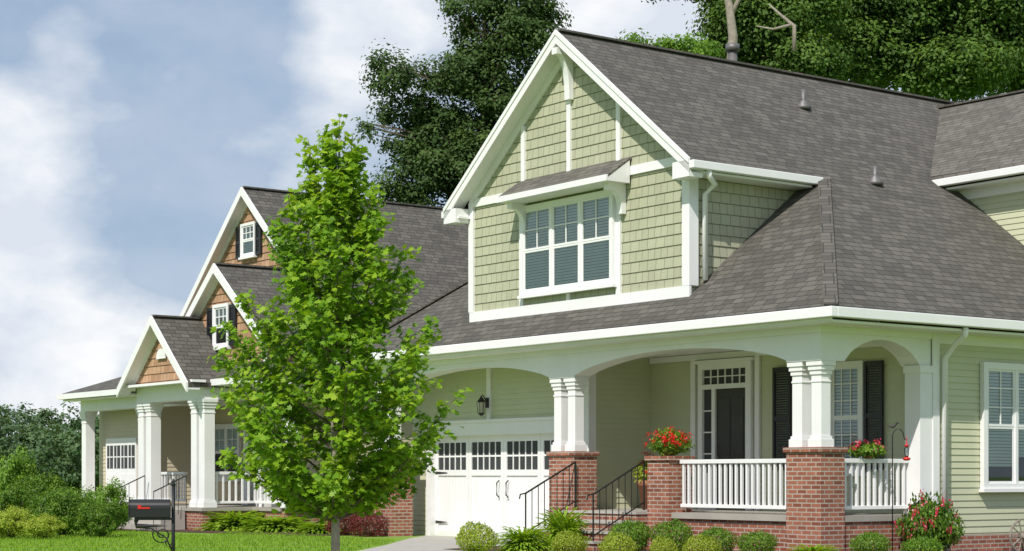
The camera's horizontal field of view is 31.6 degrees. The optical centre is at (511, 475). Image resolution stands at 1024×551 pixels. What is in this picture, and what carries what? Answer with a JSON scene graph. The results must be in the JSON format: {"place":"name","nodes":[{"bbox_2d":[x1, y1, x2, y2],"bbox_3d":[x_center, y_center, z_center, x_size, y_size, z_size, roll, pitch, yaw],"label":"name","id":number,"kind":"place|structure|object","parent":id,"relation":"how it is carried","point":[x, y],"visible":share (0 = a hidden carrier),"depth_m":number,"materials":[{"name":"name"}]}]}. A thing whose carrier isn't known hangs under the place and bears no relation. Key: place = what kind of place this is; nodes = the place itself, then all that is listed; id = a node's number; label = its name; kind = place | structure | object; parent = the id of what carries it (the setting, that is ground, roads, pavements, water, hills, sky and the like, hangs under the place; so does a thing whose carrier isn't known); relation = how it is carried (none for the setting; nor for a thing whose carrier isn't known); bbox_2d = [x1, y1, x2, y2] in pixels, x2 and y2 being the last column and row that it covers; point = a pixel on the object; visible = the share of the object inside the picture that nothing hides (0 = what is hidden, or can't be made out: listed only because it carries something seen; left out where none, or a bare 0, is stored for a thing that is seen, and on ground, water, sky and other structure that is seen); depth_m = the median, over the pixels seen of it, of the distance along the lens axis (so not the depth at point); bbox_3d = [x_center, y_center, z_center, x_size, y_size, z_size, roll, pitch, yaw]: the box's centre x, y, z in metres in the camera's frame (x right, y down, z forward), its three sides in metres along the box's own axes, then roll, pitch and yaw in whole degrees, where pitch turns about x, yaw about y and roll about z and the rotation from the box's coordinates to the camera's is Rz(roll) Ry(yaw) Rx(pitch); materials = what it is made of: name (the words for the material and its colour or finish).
{"place":"outdoors","nodes":[
{"label":"outdoors","id":0,"kind":"place"},
{"bbox_2d":[0,482,494,550],"bbox_3d":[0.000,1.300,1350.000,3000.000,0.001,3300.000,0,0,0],"label":"lawn","id":1,"kind":"structure","parent":0,"point":[400,538],"depth_m":35.19,"materials":[{"name":"green plant"}]},
{"bbox_2d":[0,502,41,537],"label":"golden shrub","id":2,"kind":"object","parent":1,"relation":"on","point":[11,525],"visible":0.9,"depth_m":37.23,"materials":[{"name":"yellow plant"}]},
{"bbox_2d":[0,481,44,520],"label":"hedge shrub","id":3,"kind":"object","parent":1,"relation":"on","point":[15,494],"visible":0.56,"depth_m":42.68,"materials":[{"name":"green plant"}]},
{"bbox_2d":[5,469,68,514],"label":"hedge shrub","id":4,"kind":"object","parent":1,"relation":"on","point":[38,486],"visible":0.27,"depth_m":46.80,"materials":[{"name":"green plant"}]},
{"bbox_2d":[21,511,67,539],"bbox_3d":[-9.556,1.022,36.966,0.954,0.616,0.916,0,0,7],"label":"golden shrub","id":5,"kind":"object","parent":1,"relation":"on","point":[44,527],"visible":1,"depth_m":36.82,"materials":[{"name":"yellow plant"}]},
{"bbox_2d":[0,402,98,493],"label":"woodland","id":6,"kind":"object","parent":1,"relation":"on","point":[55,447],"visible":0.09,"depth_m":114.86,"materials":[{"name":"green plant"}]},
{"bbox_2d":[23,484,96,534],"bbox_3d":[-9.701,0.762,38.941,1.570,1.190,1.519,0,0,-19],"label":"hedge shrub","id":7,"kind":"object","parent":1,"relation":"on","point":[69,501],"visible":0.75,"depth_m":38.64,"materials":[{"name":"green plant"}]},
{"bbox_2d":[51,485,95,529],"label":"garden shrub","id":8,"kind":"object","parent":1,"relation":"on","point":[71,493],"visible":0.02,"depth_m":43.72,"materials":[{"name":"green plant"}]},
{"bbox_2d":[68,499,132,537],"bbox_3d":[-8.618,0.910,38.038,1.195,0.864,1.236,0,0,35],"label":"hedge shrub","id":9,"kind":"object","parent":1,"relation":"on","point":[96,516],"visible":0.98,"depth_m":37.78,"materials":[{"name":"green plant"}]},
{"bbox_2d":[80,473,133,530],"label":"garden shrub","id":10,"kind":"object","parent":1,"relation":"on","point":[111,491],"visible":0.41,"depth_m":41.74,"materials":[{"name":"green plant"}]},
{"bbox_2d":[127,479,175,550],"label":"mailbox","id":11,"kind":"object","parent":1,"relation":"on","point":[150,509],"visible":1,"depth_m":20.91,"materials":[{"name":"black metal"}]},
{"bbox_2d":[29,523,365,535],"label":"planting bed","id":12,"kind":"object","parent":1,"relation":"on","point":[216,531],"visible":0.17,"depth_m":41.85,"materials":[{"name":"brown soil"}]},
{"bbox_2d":[0,440,45,511],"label":"garden shrub","id":13,"kind":"object","parent":12,"relation":"on","point":[16,466],"visible":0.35,"depth_m":47.59,"materials":[{"name":"green plant"}]},
{"bbox_2d":[193,509,264,530],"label":"arching plant","id":14,"kind":"object","parent":12,"relation":"on","point":[227,522],"visible":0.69,"depth_m":42.63,"materials":[{"name":"green plant"}]},
{"bbox_2d":[230,515,312,532],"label":"arching plant","id":15,"kind":"object","parent":12,"relation":"on","point":[275,524],"visible":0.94,"depth_m":41.68,"materials":[{"name":"green plant"}]},
{"bbox_2d":[293,521,340,533],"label":"arching plant","id":16,"kind":"object","parent":12,"relation":"on","point":[307,528],"visible":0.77,"depth_m":40.27,"materials":[{"name":"green plant"}]},
{"bbox_2d":[323,510,372,534],"bbox_3d":[-3.576,0.983,39.454,1.124,0.791,1.059,0,0,15],"label":"red shrub","id":17,"kind":"object","parent":12,"relation":"on","point":[343,527],"visible":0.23,"depth_m":39.25,"materials":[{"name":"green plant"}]},
{"bbox_2d":[57,186,467,529],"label":"house","id":18,"kind":"structure","parent":1,"relation":"on","point":[163,421],"depth_m":46.28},
{"bbox_2d":[106,438,137,502],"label":"garage door","id":19,"kind":"structure","parent":18,"relation":"in","point":[121,453],"depth_m":50.71,"materials":[{"name":"white paint"}]},
{"bbox_2d":[212,303,231,350],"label":"window","id":20,"kind":"structure","parent":18,"relation":"in","point":[220,312],"depth_m":43.88,"materials":[{"name":"white paint"}]},
{"bbox_2d":[215,423,241,481],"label":"window","id":21,"kind":"structure","parent":18,"relation":"in","point":[226,435],"depth_m":49.10,"materials":[{"name":"white paint"}]},
{"bbox_2d":[238,221,257,259],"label":"window","id":22,"kind":"structure","parent":18,"relation":"in","point":[247,230],"depth_m":48.80,"materials":[{"name":"white paint"}]},
{"bbox_2d":[207,113,474,550],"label":"maple tree","id":23,"kind":"object","parent":1,"relation":"on","point":[334,209],"visible":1,"depth_m":21.62,"materials":[{"name":"green plant"}]},
{"bbox_2d":[346,512,388,536],"bbox_3d":[-3.065,1.048,38.646,0.952,0.628,0.897,0,0,36],"label":"red shrub","id":24,"kind":"object","parent":1,"relation":"on","point":[361,526],"visible":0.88,"depth_m":38.48,"materials":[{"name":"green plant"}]},
{"bbox_2d":[351,0,573,206],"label":"tree","id":25,"kind":"object","parent":1,"relation":"on","point":[436,156],"visible":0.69,"depth_m":57.43,"materials":[{"name":"green plant"}]},
{"bbox_2d":[455,521,499,550],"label":"variegated shrub","id":26,"kind":"object","parent":1,"relation":"on","point":[476,536],"visible":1,"depth_m":29.84,"materials":[{"name":"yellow plant"}]},
{"bbox_2d":[617,28,725,57],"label":"tree","id":27,"kind":"object","parent":1,"relation":"on","point":[691,45],"visible":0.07,"depth_m":49.34,"materials":[{"name":"green plant"}]},
{"bbox_2d":[336,28,1023,550],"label":"house","id":28,"kind":"structure","parent":1,"relation":"on","point":[776,292],"depth_m":32.96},
{"bbox_2d":[436,433,553,538],"bbox_3d":[-0.168,0.230,37.216,0.152,2.140,5.000,0,0,-36],"label":"garage door","id":29,"kind":"structure","parent":28,"relation":"in","point":[482,478],"depth_m":37.59,"materials":[{"name":"white paint"}]},
{"bbox_2d":[517,190,616,298],"bbox_3d":[1.005,-4.310,33.964,0.120,1.780,2.891,0,0,-36],"label":"window","id":30,"kind":"structure","parent":28,"relation":"in","point":[568,245],"depth_m":33.90,"materials":[{"name":"white paint"}]},
{"bbox_2d":[632,451,653,509],"bbox_3d":[2.578,0.079,34.249,0.633,1.121,0.603,0,0,0],"label":"geranium pot","id":31,"kind":"object","parent":28,"relation":"on","point":[640,477],"visible":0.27,"depth_m":34.16,"materials":[{"name":"ceramic"}]},
{"bbox_2d":[643,427,695,455],"bbox_3d":[2.776,-0.574,31.813,0.818,0.573,0.874,0,0,-41],"label":"geranium pot","id":32,"kind":"object","parent":28,"relation":"on","point":[672,441],"visible":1,"depth_m":31.61,"materials":[{"name":"ceramic"}]},
{"bbox_2d":[716,388,744,508],"bbox_3d":[4.088,-0.505,33.809,0.090,2.250,0.828,0,0,-36],"label":"front door","id":33,"kind":"structure","parent":28,"relation":"in","point":[730,402],"depth_m":33.84,"materials":[{"name":"metal"}]},
{"bbox_2d":[830,360,866,475],"bbox_3d":[5.797,-0.985,31.466,0.120,1.990,0.890,0,0,-36],"label":"window","id":34,"kind":"structure","parent":28,"relation":"in","point":[847,377],"depth_m":31.46,"materials":[{"name":"white paint"}]},
{"bbox_2d":[846,438,886,458],"bbox_3d":[5.786,-0.434,29.488,0.674,0.364,0.649,0,0,0],"label":"geranium pot","id":35,"kind":"object","parent":28,"relation":"on","point":[865,450],"visible":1,"depth_m":29.35,"materials":[{"name":"ceramic"}]},
{"bbox_2d":[979,362,1023,491],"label":"window","id":36,"kind":"structure","parent":28,"relation":"in","point":[1001,384],"depth_m":31.04,"materials":[{"name":"white paint"}]},
{"bbox_2d":[448,546,1021,550],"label":"mulch bed","id":37,"kind":"object","parent":1,"relation":"on","point":[540,550],"visible":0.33,"depth_m":31.66,"materials":[{"name":"brown soil"}]},
{"bbox_2d":[493,525,552,550],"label":"arching plant","id":38,"kind":"object","parent":37,"relation":"on","point":[526,540],"visible":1,"depth_m":30.35,"materials":[{"name":"green plant"}]},
{"bbox_2d":[535,506,591,550],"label":"arching plant","id":39,"kind":"object","parent":37,"relation":"on","point":[559,523],"visible":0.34,"depth_m":31.45,"materials":[{"name":"green plant"}]},
{"bbox_2d":[551,530,588,550],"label":"variegated shrub","id":40,"kind":"object","parent":37,"relation":"on","point":[572,545],"visible":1,"depth_m":29.37,"materials":[{"name":"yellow plant"}]},
{"bbox_2d":[597,530,637,550],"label":"variegated shrub","id":41,"kind":"object","parent":37,"relation":"on","point":[620,544],"visible":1,"depth_m":28.17,"materials":[{"name":"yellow plant"}]},
{"bbox_2d":[607,518,651,550],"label":"boxwood shrub","id":42,"kind":"object","parent":37,"relation":"on","point":[636,533],"visible":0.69,"depth_m":30.03,"materials":[{"name":"green plant"}]},
{"bbox_2d":[649,536,678,550],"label":"variegated shrub","id":43,"kind":"object","parent":37,"relation":"on","point":[656,546],"visible":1,"depth_m":27.92,"materials":[{"name":"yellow plant"}]},
{"bbox_2d":[650,518,693,550],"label":"boxwood shrub","id":44,"kind":"object","parent":37,"relation":"on","point":[681,529],"visible":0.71,"depth_m":29.85,"materials":[{"name":"green plant"}]},
{"bbox_2d":[681,533,721,550],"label":"variegated shrub","id":45,"kind":"object","parent":37,"relation":"on","point":[708,543],"visible":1,"depth_m":27.68,"materials":[{"name":"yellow plant"}]},
{"bbox_2d":[698,526,737,550],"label":"boxwood shrub","id":46,"kind":"object","parent":37,"relation":"on","point":[725,541],"visible":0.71,"depth_m":29.05,"materials":[{"name":"green plant"}]},
{"bbox_2d":[737,530,778,550],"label":"boxwood shrub","id":47,"kind":"object","parent":37,"relation":"on","point":[748,543],"visible":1,"depth_m":28.26,"materials":[{"name":"green plant"}]},
{"bbox_2d":[788,543,839,550],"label":"arching plant","id":48,"kind":"object","parent":37,"relation":"on","point":[816,548],"visible":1,"depth_m":26.91,"materials":[{"name":"green plant"}]},
{"bbox_2d":[849,530,891,550],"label":"boxwood shrub","id":49,"kind":"object","parent":37,"relation":"on","point":[862,543],"visible":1,"depth_m":27.45,"materials":[{"name":"green plant"}]},
{"bbox_2d":[888,422,905,550],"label":"shepherd hook","id":50,"kind":"object","parent":37,"relation":"on","point":[893,425],"visible":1,"depth_m":28.59,"materials":[{"name":"black metal"}]},
{"bbox_2d":[903,436,910,460],"bbox_3d":[6.230,-0.431,28.600,0.117,0.390,0.120,0,0,0],"label":"bird feeder","id":51,"kind":"object","parent":50,"relation":"hanging from","point":[906,458],"visible":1,"depth_m":28.59,"materials":[{"name":"red plastic"}]},
{"bbox_2d":[900,535,944,550],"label":"boxwood shrub","id":52,"kind":"object","parent":37,"relation":"on","point":[925,546],"visible":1,"depth_m":27.06,"materials":[{"name":"green plant"}]},
{"bbox_2d":[893,489,964,550],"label":"rose bush","id":53,"kind":"object","parent":37,"relation":"on","point":[929,518],"visible":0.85,"depth_m":29.09,"materials":[{"name":"green plant"}]},
{"bbox_2d":[1009,519,1023,550],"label":"garden ornament","id":54,"kind":"object","parent":37,"relation":"on","point":[1020,536],"visible":1,"depth_m":27.44,"materials":[{"name":"grey wood"}]},
{"bbox_2d":[641,0,861,81],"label":"tree","id":55,"kind":"object","parent":1,"relation":"on","point":[777,34],"visible":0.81,"depth_m":60.72,"materials":[{"name":"green plant"}]},
{"bbox_2d":[693,0,1007,98],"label":"tree","id":56,"kind":"object","parent":1,"relation":"on","point":[891,85],"visible":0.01,"depth_m":77.82,"materials":[{"name":"green plant"}]},
{"bbox_2d":[808,0,1023,101],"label":"tree","id":57,"kind":"object","parent":1,"relation":"on","point":[980,54],"visible":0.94,"depth_m":64.42,"materials":[{"name":"green plant"}]},
{"bbox_2d":[360,535,511,550],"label":"driveway","id":58,"kind":"structure","parent":0,"point":[433,543],"depth_m":33.58,"materials":[{"name":"concrete"}]},
{"bbox_2d":[0,0,1005,468],"label":"sky","id":59,"kind":"structure","parent":0,"point":[131,131],"materials":[{"name":"white"}]}
]}

